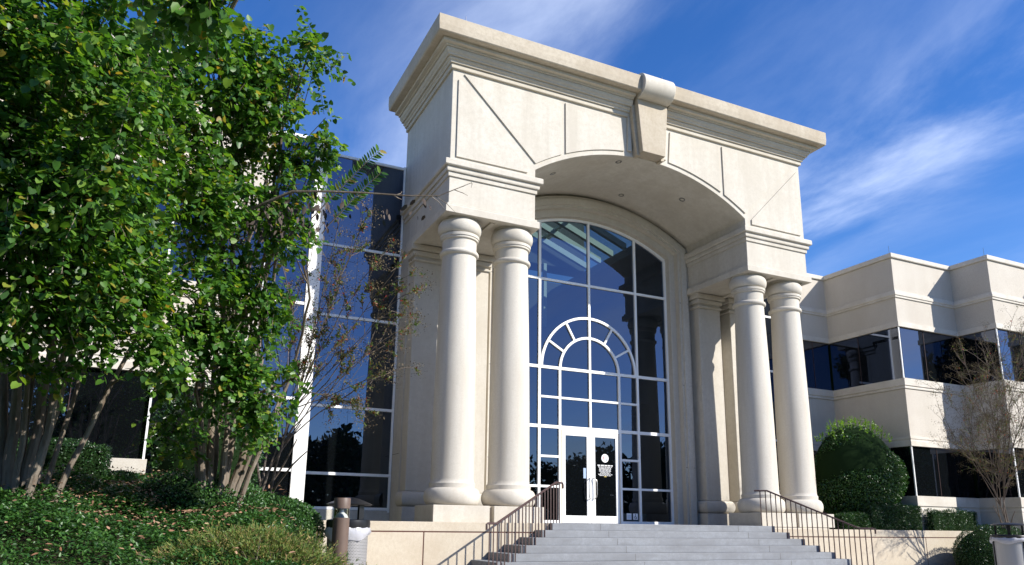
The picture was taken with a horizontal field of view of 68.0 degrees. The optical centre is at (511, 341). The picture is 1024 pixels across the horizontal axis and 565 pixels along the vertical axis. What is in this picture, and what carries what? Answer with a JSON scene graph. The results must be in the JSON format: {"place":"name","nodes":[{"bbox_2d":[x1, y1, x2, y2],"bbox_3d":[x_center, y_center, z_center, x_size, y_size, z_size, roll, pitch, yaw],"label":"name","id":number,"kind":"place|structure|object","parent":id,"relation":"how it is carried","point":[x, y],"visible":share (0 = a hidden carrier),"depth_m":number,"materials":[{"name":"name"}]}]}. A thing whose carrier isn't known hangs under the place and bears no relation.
{"place":"outdoors","nodes":[
{"label":"outdoors","id":0,"kind":"place"},
{"bbox_2d":[21,0,1023,527],"label":"sky","id":1,"kind":"structure","parent":0,"point":[918,105],"materials":[{"name":"blue"}]},
{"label":"right planting bed","id":2,"kind":"structure","parent":0,"visible":0},
{"bbox_2d":[829,511,870,529],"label":"clipped hedge","id":3,"kind":"object","parent":2,"relation":"on","point":[857,519],"visible":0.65,"depth_m":20.93,"materials":[{"name":"green plant"}]},
{"bbox_2d":[813,416,909,514],"bbox_3d":[10.264,3.792,22.659,2.961,3.206,2.459,7,-15,-25],"label":"round bush","id":4,"kind":"object","parent":2,"relation":"on","point":[857,467],"visible":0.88,"depth_m":21.85,"materials":[{"name":"green plant"}]},
{"bbox_2d":[862,502,922,529],"bbox_3d":[10.903,5.017,21.671,2.258,0.891,0.468,7,-15,-25],"label":"clipped hedge","id":5,"kind":"object","parent":2,"relation":"on","point":[896,517],"visible":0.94,"depth_m":21.56,"materials":[{"name":"green plant"}]},
{"bbox_2d":[923,508,978,530],"bbox_3d":[13.000,5.291,22.458,2.178,0.794,0.503,7,-15,-25],"label":"clipped hedge","id":6,"kind":"object","parent":2,"relation":"on","point":[946,520],"visible":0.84,"depth_m":22.29,"materials":[{"name":"green plant"}]},
{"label":"pavement","id":7,"kind":"structure","parent":0,"visible":0},
{"bbox_2d":[324,497,371,564],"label":"litter bin","id":8,"kind":"object","parent":7,"relation":"on","point":[359,530],"visible":0.65,"depth_m":10.09,"materials":[{"name":"metal"}]},
{"bbox_2d":[471,523,850,564],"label":"entrance steps","id":9,"kind":"structure","parent":7,"relation":"on","point":[601,544],"depth_m":16.85,"materials":[{"name":"concrete"}]},
{"bbox_2d":[485,481,563,564],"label":"handrail","id":10,"kind":"object","parent":9,"relation":"on","point":[516,509],"visible":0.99,"depth_m":15.24,"materials":[{"name":"metal"}]},
{"bbox_2d":[754,490,876,564],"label":"handrail","id":11,"kind":"object","parent":9,"relation":"on","point":[806,507],"visible":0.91,"depth_m":18.71,"materials":[{"name":"metal"}]},
{"bbox_2d":[913,304,1023,529],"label":"crape myrtle","id":12,"kind":"object","parent":7,"relation":"on","point":[994,440],"visible":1,"depth_m":20.75,"materials":[{"name":"brown plant"}]},
{"bbox_2d":[952,524,1023,564],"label":"hedge mound","id":13,"kind":"object","parent":7,"relation":"on","point":[975,547],"visible":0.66,"depth_m":20.51,"materials":[{"name":"green plant"}]},
{"bbox_2d":[989,522,1023,564],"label":"litter bin","id":14,"kind":"object","parent":7,"relation":"on","point":[1008,548],"visible":1,"depth_m":10.19,"materials":[{"name":"grey plastic"}]},
{"bbox_3d":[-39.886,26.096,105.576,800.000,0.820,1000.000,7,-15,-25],"label":"ground","id":15,"kind":"structure","parent":0,"visible":0},
{"bbox_2d":[0,8,277,485],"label":"office wing","id":16,"kind":"structure","parent":15,"relation":"on","point":[122,411],"depth_m":12.63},
{"bbox_2d":[7,361,153,458],"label":"window","id":17,"kind":"structure","parent":16,"relation":"in","point":[113,427],"depth_m":12.57,"materials":[{"name":"black glass"}]},
{"bbox_2d":[20,174,173,254],"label":"window","id":18,"kind":"structure","parent":16,"relation":"in","point":[160,206],"depth_m":13.60,"materials":[{"name":"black glass"}]},
{"bbox_2d":[145,385,247,461],"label":"window","id":19,"kind":"structure","parent":16,"relation":"in","point":[155,398],"depth_m":14.06,"materials":[{"name":"black glass"}]},
{"bbox_2d":[170,203,264,289],"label":"window","id":20,"kind":"structure","parent":16,"relation":"in","point":[252,241],"depth_m":15.01,"materials":[{"name":"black glass"}]},
{"bbox_2d":[253,131,405,520],"bbox_3d":[-5.191,-0.039,20.055,3.820,9.820,3.790,7,-15,-25],"label":"glass bay","id":21,"kind":"object","parent":16,"relation":"attached to","point":[344,458],"visible":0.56,"depth_m":19.03,"materials":[{"name":"glass"},{"name":"white aluminium"},{"name":"blue glass"}]},
{"bbox_2d":[0,468,311,564],"bbox_3d":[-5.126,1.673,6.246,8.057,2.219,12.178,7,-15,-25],"label":"ground cover","id":22,"kind":"object","parent":15,"relation":"on","point":[15,515],"visible":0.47,"depth_m":6.94,"materials":[{"name":"green plant"}]},
{"bbox_2d":[15,436,112,480],"bbox_3d":[-6.753,1.926,11.072,1.684,1.133,1.161,7,-15,-25],"label":"clipped hedge","id":23,"kind":"object","parent":22,"relation":"on","point":[93,459],"visible":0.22,"depth_m":10.94,"materials":[{"name":"green plant"}]},
{"bbox_2d":[0,0,225,522],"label":"redbud tree","id":24,"kind":"object","parent":22,"relation":"on","point":[74,197],"visible":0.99,"depth_m":6.64,"materials":[{"name":"green plant"}]},
{"bbox_2d":[1,464,314,564],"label":"fallen leaves","id":25,"kind":"object","parent":22,"relation":"on","point":[128,483],"visible":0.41,"depth_m":8.29,"materials":[{"name":"brown plant"}]},
{"bbox_2d":[109,468,271,524],"bbox_3d":[-4.018,2.124,9.656,1.990,1.042,1.654,7,-15,-25],"label":"shrub","id":26,"kind":"object","parent":22,"relation":"on","point":[180,492],"visible":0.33,"depth_m":9.19,"materials":[{"name":"green plant"}]},
{"bbox_2d":[146,381,263,487],"bbox_3d":[-5.463,1.936,13.522,2.086,2.540,1.272,7,-15,-25],"label":"dark shrub","id":27,"kind":"object","parent":22,"relation":"on","point":[170,462],"visible":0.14,"depth_m":13.09,"materials":[{"name":"green plant"}]},
{"bbox_2d":[135,518,360,564],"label":"juniper bush","id":28,"kind":"object","parent":22,"relation":"on","point":[250,542],"visible":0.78,"depth_m":5.91,"materials":[{"name":"green plant"}]},
{"bbox_2d":[107,0,471,507],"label":"redbud tree","id":29,"kind":"object","parent":22,"relation":"on","point":[247,127],"visible":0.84,"depth_m":8.57,"materials":[{"name":"green plant"}]},
{"bbox_2d":[257,494,325,547],"bbox_3d":[-3.262,2.495,10.271,1.559,0.893,1.381,7,-15,-25],"label":"shrub","id":30,"kind":"object","parent":22,"relation":"on","point":[305,515],"visible":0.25,"depth_m":10.08,"materials":[{"name":"green plant"}]},
{"bbox_2d":[194,144,436,493],"bbox_3d":[-3.082,-0.168,10.559,4.227,4.852,2.199,-3,-14,17],"label":"crape myrtle","id":31,"kind":"object","parent":22,"relation":"on","point":[313,336],"visible":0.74,"depth_m":10.46,"materials":[{"name":"brown plant"}]},
{"bbox_2d":[331,498,350,564],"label":"post light","id":32,"kind":"object","parent":22,"relation":"on","point":[340,527],"visible":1,"depth_m":8.53,"materials":[{"name":"brown metal"}]},
{"bbox_2d":[132,0,269,110],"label":"redbud tree","id":33,"kind":"object","parent":15,"relation":"on","point":[198,21],"visible":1,"depth_m":4.78,"materials":[{"name":"green plant"}]},
{"bbox_2d":[311,520,548,564],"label":"planter wall","id":34,"kind":"structure","parent":15,"relation":"on","point":[421,543],"depth_m":15.31,"materials":[{"name":"stone"}]},
{"bbox_2d":[389,13,834,529],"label":"entrance portico","id":35,"kind":"structure","parent":15,"relation":"on","point":[611,258],"depth_m":20.81,"materials":[{"name":"stone"}]},
{"bbox_2d":[561,430,591,522],"bbox_3d":[1.774,3.675,20.814,0.944,2.530,0.164,7,-15,-25],"label":"entrance door","id":36,"kind":"structure","parent":35,"relation":"in","point":[575,445],"depth_m":20.84,"materials":[{"name":"white metal"}]},
{"bbox_2d":[528,218,673,524],"bbox_3d":[2.218,0.683,21.803,5.565,8.823,0.102,7,-15,-25],"label":"entrance window","id":37,"kind":"structure","parent":35,"relation":"in","point":[599,361],"depth_m":22.03,"materials":[{"name":"blue glass"}]},
{"bbox_2d":[590,432,620,523],"bbox_3d":[2.635,3.783,21.214,0.944,2.530,0.163,7,-15,-25],"label":"entrance door","id":38,"kind":"structure","parent":35,"relation":"in","point":[605,457],"depth_m":21.24,"materials":[{"name":"white metal"}]},
{"bbox_2d":[775,529,972,564],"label":"planter wall","id":39,"kind":"structure","parent":15,"relation":"on","point":[907,547],"depth_m":20.86,"materials":[{"name":"stone"}]},
{"bbox_2d":[799,246,1023,532],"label":"office wing","id":40,"kind":"structure","parent":15,"relation":"on","point":[879,333],"depth_m":24.14,"materials":[{"name":"stone"},{"name":"weathered stone"},{"name":"glass"}]},
{"bbox_2d":[764,299,801,527],"bbox_3d":[7.590,1.651,26.389,2.580,9.820,3.060,7,-15,-25],"label":"glass bay","id":41,"kind":"object","parent":40,"relation":"attached to","point":[768,324],"depth_m":25.56,"materials":[{"name":"blue glass"}]},
{"bbox_2d":[803,340,831,390],"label":"window","id":42,"kind":"structure","parent":40,"relation":"in","point":[816,355],"depth_m":25.56,"materials":[{"name":"blue glass"}]},
{"bbox_2d":[830,327,904,389],"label":"window","id":43,"kind":"structure","parent":40,"relation":"in","point":[871,358],"depth_m":24.55,"materials":[{"name":"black glass"}]},
{"bbox_2d":[889,446,917,495],"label":"window","id":44,"kind":"structure","parent":40,"relation":"in","point":[904,453],"depth_m":22.81,"materials":[{"name":"black glass"}]},
{"bbox_2d":[897,327,961,384],"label":"window","id":45,"kind":"structure","parent":40,"relation":"in","point":[922,351],"depth_m":24.02,"materials":[{"name":"blue glass"}]},
{"bbox_2d":[910,446,975,497],"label":"window","id":46,"kind":"structure","parent":40,"relation":"in","point":[938,472],"depth_m":23.17,"materials":[{"name":"black glass"}]},
{"bbox_2d":[959,329,1003,384],"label":"window","id":47,"kind":"structure","parent":40,"relation":"in","point":[970,342],"depth_m":24.13,"materials":[{"name":"black glass"}]},
{"bbox_2d":[973,448,1020,497],"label":"window","id":48,"kind":"structure","parent":40,"relation":"in","point":[984,492],"depth_m":23.29,"materials":[{"name":"black glass"}]},
{"bbox_2d":[995,329,1023,381],"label":"window","id":49,"kind":"structure","parent":40,"relation":"in","point":[1011,344],"depth_m":23.81,"materials":[{"name":"blue glass"}]},
{"bbox_2d":[1011,448,1023,496],"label":"window","id":50,"kind":"structure","parent":40,"relation":"in","point":[1021,478],"depth_m":22.75,"materials":[{"name":"black glass"}]}
]}

